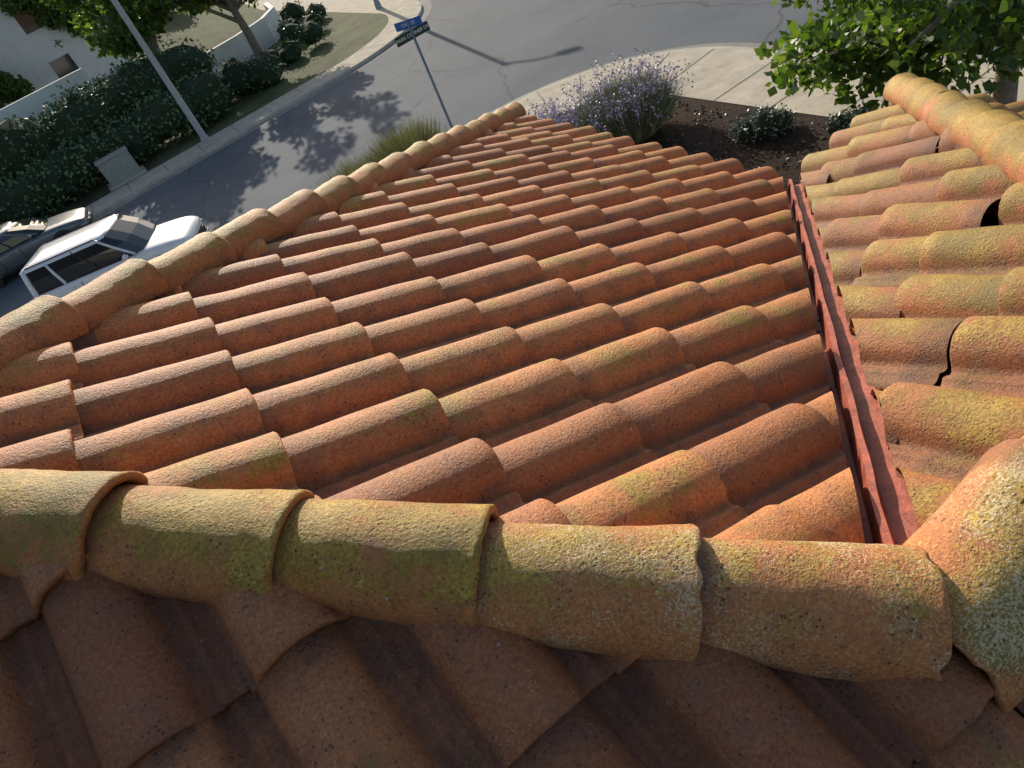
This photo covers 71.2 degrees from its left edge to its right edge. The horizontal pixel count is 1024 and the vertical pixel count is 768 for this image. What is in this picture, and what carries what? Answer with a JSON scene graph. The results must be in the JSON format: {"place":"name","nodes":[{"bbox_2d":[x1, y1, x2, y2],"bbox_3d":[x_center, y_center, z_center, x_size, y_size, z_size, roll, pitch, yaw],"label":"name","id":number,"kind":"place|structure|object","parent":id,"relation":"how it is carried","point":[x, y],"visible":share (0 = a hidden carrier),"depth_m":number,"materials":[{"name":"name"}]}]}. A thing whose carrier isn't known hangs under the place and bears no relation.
{"place":"outdoors","nodes":[
{"label":"outdoors","id":0,"kind":"place"},
{"bbox_2d":[93,4,281,85],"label":"hill","id":1,"kind":"structure","parent":0,"point":[209,31],"depth_m":49.02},
{"bbox_2d":[0,0,128,106],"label":"walls","id":2,"kind":"structure","parent":1,"relation":"on","point":[29,57],"depth_m":43.33,"materials":[{"name":"white paint"}]},
{"bbox_2d":[13,9,45,34],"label":"window","id":3,"kind":"structure","parent":2,"relation":"in","point":[27,24],"depth_m":42.31,"materials":[{"name":"brown glass"}]},
{"bbox_2d":[12,6,46,36],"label":"window frame","id":4,"kind":"object","parent":2,"relation":"attached to","point":[34,32],"visible":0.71,"depth_m":42.57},
{"bbox_2d":[46,51,80,78],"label":"window frame","id":5,"kind":"object","parent":2,"relation":"attached to","point":[53,71],"visible":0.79,"depth_m":43.84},
{"bbox_2d":[49,53,78,77],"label":"window","id":6,"kind":"structure","parent":2,"relation":"in","point":[63,65],"depth_m":44.01,"materials":[{"name":"grey glass"}]},
{"bbox_2d":[38,10,388,218],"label":"verge","id":7,"kind":"structure","parent":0,"point":[347,35],"depth_m":31.86,"materials":[{"name":"green plant"}]},
{"bbox_2d":[0,70,34,108],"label":"bush","id":8,"kind":"object","parent":7,"relation":"on","point":[12,89],"visible":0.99,"depth_m":40.49,"materials":[{"name":"green plant"}]},
{"bbox_2d":[0,68,95,123],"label":"garden wall","id":9,"kind":"structure","parent":7,"relation":"on","point":[25,106],"depth_m":32.45,"materials":[{"name":"white paint"}]},
{"bbox_2d":[0,0,107,46],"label":"tree","id":10,"kind":"object","parent":7,"relation":"on","point":[36,7],"visible":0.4,"depth_m":42.14,"materials":[{"name":"green plant"}]},
{"bbox_2d":[39,0,177,59],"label":"tree","id":11,"kind":"object","parent":7,"relation":"on","point":[115,39],"visible":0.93,"depth_m":30.61,"materials":[{"name":"green plant"}]},
{"bbox_2d":[0,35,235,223],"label":"hedge","id":12,"kind":"object","parent":7,"relation":"on","point":[65,144],"visible":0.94,"depth_m":29.33,"materials":[{"name":"green plant"}]},
{"bbox_2d":[94,145,146,191],"bbox_3d":[-15.727,-8.666,28.654,1.600,1.085,1.100,-37,39,-14],"label":"utility box","id":13,"kind":"object","parent":7,"relation":"on","point":[119,167],"visible":1,"depth_m":28.36,"materials":[{"name":"metal"}]},
{"bbox_2d":[167,0,261,56],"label":"tree","id":14,"kind":"object","parent":7,"relation":"on","point":[194,8],"visible":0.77,"depth_m":34.83,"materials":[{"name":"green plant"}]},
{"bbox_2d":[207,2,280,76],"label":"retaining wall","id":15,"kind":"structure","parent":7,"relation":"on","point":[263,28],"depth_m":38.85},
{"bbox_2d":[217,0,327,106],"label":"shrub","id":16,"kind":"object","parent":7,"relation":"on","point":[262,69],"visible":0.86,"depth_m":34.10,"materials":[{"name":"green plant"}]},
{"bbox_2d":[85,0,431,221],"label":"sidewalk","id":17,"kind":"structure","parent":0,"point":[382,42],"depth_m":29.33,"materials":[{"name":"concrete"}]},
{"bbox_2d":[111,0,212,146],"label":"street lamp","id":18,"kind":"object","parent":17,"relation":"on","point":[206,140],"visible":1,"depth_m":26.57,"materials":[{"name":"grey metal"}]},
{"bbox_2d":[373,0,381,9],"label":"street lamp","id":19,"kind":"object","parent":17,"relation":"on","point":[377,4],"visible":1,"depth_m":36.74,"materials":[{"name":"grey metal"}]},
{"bbox_2d":[0,0,1023,317],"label":"road","id":20,"kind":"structure","parent":0,"point":[484,56],"depth_m":23.48,"materials":[{"name":"grey asphalt"}]},
{"bbox_2d":[0,208,92,288],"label":"sedan car","id":21,"kind":"object","parent":20,"relation":"on","point":[22,241],"visible":0.74,"depth_m":24.31,"materials":[{"name":"grey paint"}]},
{"bbox_2d":[19,214,208,298],"bbox_3d":[-10.733,-3.485,19.591,4.674,1.829,2.232,-21,38,6],"label":"suv car","id":22,"kind":"object","parent":20,"relation":"on","point":[67,263],"visible":0.54,"depth_m":18.83,"materials":[{"name":"white paint"}]},
{"bbox_2d":[336,12,825,116],"bbox_3d":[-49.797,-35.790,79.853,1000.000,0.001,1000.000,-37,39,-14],"label":"ground","id":23,"kind":"structure","parent":0,"point":[674,95],"depth_m":15.74,"materials":[{"name":"brown soil"}]},
{"bbox_2d":[553,95,831,190],"bbox_3d":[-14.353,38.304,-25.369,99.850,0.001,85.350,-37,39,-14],"label":"planter bed","id":24,"kind":"object","parent":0,"point":[690,144],"depth_m":13.73,"materials":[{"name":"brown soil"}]},
{"bbox_2d":[526,91,581,128],"bbox_3d":[0.838,-5.602,15.781,1.782,1.281,1.908,-23,38,3],"label":"lavender bush","id":25,"kind":"object","parent":24,"relation":"on","point":[560,119],"visible":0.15,"depth_m":15.64,"materials":[{"name":"purple plant"}]},
{"bbox_2d":[548,48,694,144],"bbox_3d":[2.254,-5.996,15.100,2.909,1.729,2.955,-22,38,5],"label":"lavender bush","id":26,"kind":"object","parent":24,"relation":"on","point":[639,109],"visible":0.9,"depth_m":14.66,"materials":[{"name":"purple plant"}]},
{"bbox_2d":[727,103,797,143],"bbox_3d":[4.723,-4.910,13.520,1.289,0.724,0.872,-5,43,24],"label":"grey shrub","id":27,"kind":"object","parent":24,"relation":"on","point":[766,122],"visible":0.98,"depth_m":13.35,"materials":[{"name":"green plant"}]},
{"bbox_2d":[822,102,877,135],"bbox_3d":[5.978,-4.646,12.584,0.970,0.552,0.655,-3,43,26],"label":"grey shrub","id":28,"kind":"object","parent":24,"relation":"on","point":[838,122],"visible":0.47,"depth_m":12.54,"materials":[{"name":"green plant"}]},
{"bbox_2d":[754,0,1023,112],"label":"sycamore tree","id":29,"kind":"object","parent":24,"relation":"in","point":[921,42],"visible":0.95,"depth_m":10.01,"materials":[{"name":"green plant"}]},
{"bbox_2d":[489,42,1023,119],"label":"sidewalk","id":30,"kind":"structure","parent":0,"point":[731,72],"depth_m":16.34,"materials":[{"name":"concrete"}]},
{"bbox_2d":[315,147,384,185],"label":"ornamental grass","id":31,"kind":"object","parent":30,"relation":"on","point":[348,172],"visible":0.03,"depth_m":17.10,"materials":[{"name":"green plant"}]},
{"bbox_2d":[359,113,453,163],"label":"ornamental grass","id":32,"kind":"object","parent":30,"relation":"on","point":[398,142],"visible":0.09,"depth_m":16.97,"materials":[{"name":"green plant"}]},
{"bbox_2d":[394,15,452,127],"bbox_3d":[-2.024,-7.718,18.294,0.914,3.120,0.366,-23,38,3],"label":"street name sign","id":33,"kind":"object","parent":30,"relation":"on","point":[420,28],"visible":1,"depth_m":17.55,"materials":[{"name":"metal"}]},
{"bbox_2d":[860,151,1023,716],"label":"roof deck","id":34,"kind":"structure","parent":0,"point":[990,219],"depth_m":2.86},
{"bbox_2d":[0,295,88,369],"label":"hip cap","id":35,"kind":"object","parent":34,"relation":"on","point":[41,322],"visible":0.95,"depth_m":2.43,"materials":[{"name":"ceramic"}]},
{"bbox_2d":[0,469,147,581],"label":"hip cap","id":36,"kind":"object","parent":34,"relation":"on","point":[45,516],"visible":0.87,"depth_m":1.58,"materials":[{"name":"ceramic"}]},
{"bbox_2d":[60,259,169,329],"bbox_3d":[-1.599,-0.316,2.753,0.254,0.259,0.525,-8,41,21],"label":"hip cap","id":37,"kind":"object","parent":34,"relation":"on","point":[97,301],"visible":0.77,"depth_m":2.75,"materials":[{"name":"ceramic"}]},
{"bbox_2d":[147,232,236,297],"bbox_3d":[-1.465,-0.505,3.121,0.263,0.261,0.523,-8,41,21],"label":"hip cap","id":38,"kind":"object","parent":34,"relation":"on","point":[186,262],"visible":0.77,"depth_m":3.11,"materials":[{"name":"ceramic"}]},
{"bbox_2d":[85,484,314,604],"bbox_3d":[-0.726,0.341,1.627,0.531,0.277,0.285,-9,41,20],"label":"hip cap","id":39,"kind":"object","parent":34,"relation":"on","point":[206,546],"visible":0.87,"depth_m":1.55,"materials":[{"name":"ceramic"}]},
{"bbox_2d":[212,209,285,255],"bbox_3d":[-1.362,-0.701,3.499,0.264,0.257,0.526,-7,42,22],"label":"hip cap","id":40,"kind":"object","parent":34,"relation":"on","point":[239,234],"visible":0.69,"depth_m":3.51,"materials":[{"name":"ceramic"}]},
{"bbox_2d":[70,129,496,350],"bbox_3d":[-0.857,-1.413,5.002,0.253,2.102,6.215,-8,41,21],"label":"mortar bed","id":41,"kind":"object","parent":34,"relation":"on","point":[87,340],"visible":0.04,"depth_m":2.61,"materials":[{"name":"grey concrete"}]},
{"bbox_2d":[268,189,328,234],"bbox_3d":[-1.229,-0.899,3.862,0.259,0.259,0.527,-8,42,22],"label":"hip cap","id":42,"kind":"object","parent":34,"relation":"on","point":[294,211],"visible":0.69,"depth_m":3.86,"materials":[{"name":"ceramic"}]},
{"bbox_2d":[314,175,362,212],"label":"hip cap","id":43,"kind":"object","parent":34,"relation":"on","point":[336,192],"visible":0.57,"depth_m":4.23,"materials":[{"name":"ceramic"}]},
{"bbox_2d":[348,162,391,194],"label":"hip cap","id":44,"kind":"object","parent":34,"relation":"on","point":[365,177],"visible":0.6,"depth_m":4.62,"materials":[{"name":"ceramic"}]},
{"bbox_2d":[352,616,393,624],"bbox_3d":[-0.295,0.429,1.615,2.067,0.785,0.249,-9,41,20],"label":"mortar bed","id":45,"kind":"object","parent":34,"relation":"on","point":[372,621],"visible":0.02,"depth_m":1.54,"materials":[{"name":"grey concrete"}]},
{"bbox_2d":[273,498,498,626],"bbox_3d":[-0.296,0.361,1.563,0.530,0.277,0.290,-9,41,20],"label":"hip cap","id":46,"kind":"object","parent":34,"relation":"on","point":[403,563],"visible":0.88,"depth_m":1.48,"materials":[{"name":"ceramic"}]},
{"bbox_2d":[378,152,416,180],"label":"hip cap","id":47,"kind":"object","parent":34,"relation":"on","point":[396,165],"visible":0.61,"depth_m":4.97,"materials":[{"name":"ceramic"}]},
{"bbox_2d":[404,141,439,168],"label":"hip cap","id":48,"kind":"object","parent":34,"relation":"on","point":[421,153],"visible":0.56,"depth_m":5.34,"materials":[{"name":"ceramic"}]},
{"bbox_2d":[0,115,864,543],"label":"roof tiles","id":49,"kind":"object","parent":34,"relation":"on","point":[532,319],"visible":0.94,"depth_m":2.38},
{"bbox_2d":[428,133,457,155],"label":"hip cap","id":50,"kind":"object","parent":34,"relation":"on","point":[444,143],"visible":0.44,"depth_m":5.73,"materials":[{"name":"ceramic"}]},
{"bbox_2d":[447,125,474,146],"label":"hip cap","id":51,"kind":"object","parent":34,"relation":"on","point":[462,135],"visible":0.51,"depth_m":6.10,"materials":[{"name":"ceramic"}]},
{"bbox_2d":[464,120,489,138],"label":"hip cap","id":52,"kind":"object","parent":34,"relation":"on","point":[478,128],"visible":0.46,"depth_m":6.46,"materials":[{"name":"ceramic"}]},
{"bbox_2d":[477,113,502,130],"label":"hip cap","id":53,"kind":"object","parent":34,"relation":"on","point":[493,121],"visible":0.55,"depth_m":6.85,"materials":[{"name":"ceramic"}]},
{"bbox_2d":[494,108,514,123],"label":"hip cap","id":54,"kind":"object","parent":34,"relation":"on","point":[505,115],"visible":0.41,"depth_m":7.23,"materials":[{"name":"ceramic"}]},
{"bbox_2d":[0,554,1023,767],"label":"roof tiles","id":55,"kind":"object","parent":34,"relation":"on","point":[98,670],"visible":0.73,"depth_m":1.42,"materials":[{"name":"orange ceramic"}]},
{"bbox_2d":[504,102,525,117],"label":"hip cap","id":56,"kind":"object","parent":34,"relation":"on","point":[517,109],"visible":0.51,"depth_m":7.59,"materials":[{"name":"ceramic"}]},
{"bbox_2d":[476,522,702,661],"bbox_3d":[0.133,0.396,1.499,0.529,0.283,0.289,-9,41,21],"label":"hip cap","id":57,"kind":"object","parent":34,"relation":"on","point":[617,591],"visible":0.9,"depth_m":1.41,"materials":[{"name":"ceramic"}]},
{"bbox_2d":[790,206,835,387],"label":"leaf litter","id":58,"kind":"object","parent":34,"relation":"on","point":[817,320],"visible":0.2,"depth_m":2.87,"materials":[{"name":"brown plant"}]},
{"bbox_2d":[696,538,951,682],"bbox_3d":[0.568,0.426,1.442,0.539,0.285,0.286,-10,41,19],"label":"hip cap","id":59,"kind":"object","parent":34,"relation":"on","point":[859,612],"visible":0.87,"depth_m":1.36,"materials":[{"name":"ceramic"}]},
{"bbox_2d":[787,179,963,655],"bbox_3d":[1.367,-0.443,3.187,0.350,1.357,4.096,-8,41,21],"label":"valley flashing","id":60,"kind":"object","parent":34,"relation":"on","point":[887,515],"visible":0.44,"depth_m":2.21,"materials":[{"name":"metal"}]},
{"bbox_2d":[883,73,917,104],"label":"hip cap","id":61,"kind":"object","parent":34,"relation":"on","point":[893,85],"visible":0.47,"depth_m":5.25,"materials":[{"name":"ceramic"}]},
{"bbox_2d":[799,102,1023,529],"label":"roof tiles","id":62,"kind":"object","parent":34,"relation":"on","point":[898,207],"visible":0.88,"depth_m":2.51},
{"bbox_2d":[896,77,934,109],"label":"hip cap","id":63,"kind":"object","parent":34,"relation":"on","point":[907,89],"visible":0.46,"depth_m":4.89,"materials":[{"name":"ceramic"}]},
{"bbox_2d":[906,83,948,119],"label":"hip cap","id":64,"kind":"object","parent":34,"relation":"on","point":[919,97],"visible":0.5,"depth_m":4.50,"materials":[{"name":"ceramic"}]},
{"bbox_2d":[892,103,983,165],"bbox_3d":[2.408,-1.262,3.689,0.252,1.345,3.813,-8,41,21],"label":"mortar bed","id":65,"kind":"object","parent":34,"relation":"on","point":[980,163],"depth_m":3.49,"materials":[{"name":"grey concrete"}]},
{"bbox_2d":[919,90,968,134],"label":"hip cap","id":66,"kind":"object","parent":34,"relation":"on","point":[936,107],"visible":0.63,"depth_m":4.09,"materials":[{"name":"ceramic"}]},
{"bbox_2d":[902,439,1023,712],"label":"ridge cap","id":67,"kind":"object","parent":34,"relation":"on","point":[968,535],"visible":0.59,"depth_m":1.39,"materials":[{"name":"ceramic"}]},
{"bbox_2d":[940,99,994,144],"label":"hip cap","id":68,"kind":"object","parent":34,"relation":"on","point":[957,118],"visible":0.51,"depth_m":3.72,"materials":[{"name":"ceramic"}]},
{"bbox_2d":[960,109,1023,158],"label":"hip cap","id":69,"kind":"object","parent":34,"relation":"on","point":[980,130],"visible":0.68,"depth_m":3.37,"materials":[{"name":"ceramic"}]},
{"bbox_2d":[966,93,1023,118],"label":"roof tiles hip end","id":70,"kind":"object","parent":34,"relation":"on","point":[1017,108],"visible":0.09,"depth_m":4.59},
{"bbox_2d":[982,120,1023,182],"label":"hip cap","id":71,"kind":"object","parent":34,"relation":"on","point":[1003,150],"visible":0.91,"depth_m":2.98,"materials":[{"name":"ceramic"}]},
{"bbox_2d":[1018,161,1023,181],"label":"hip cap","id":72,"kind":"object","parent":34,"relation":"on","point":[1021,176],"visible":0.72,"depth_m":2.76,"materials":[{"name":"ceramic"}]},
{"bbox_2d":[1015,699,1023,713],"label":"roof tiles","id":73,"kind":"object","parent":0,"point":[1020,706],"visible":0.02,"depth_m":1.37,"materials":[{"name":"orange ceramic"}]}
]}

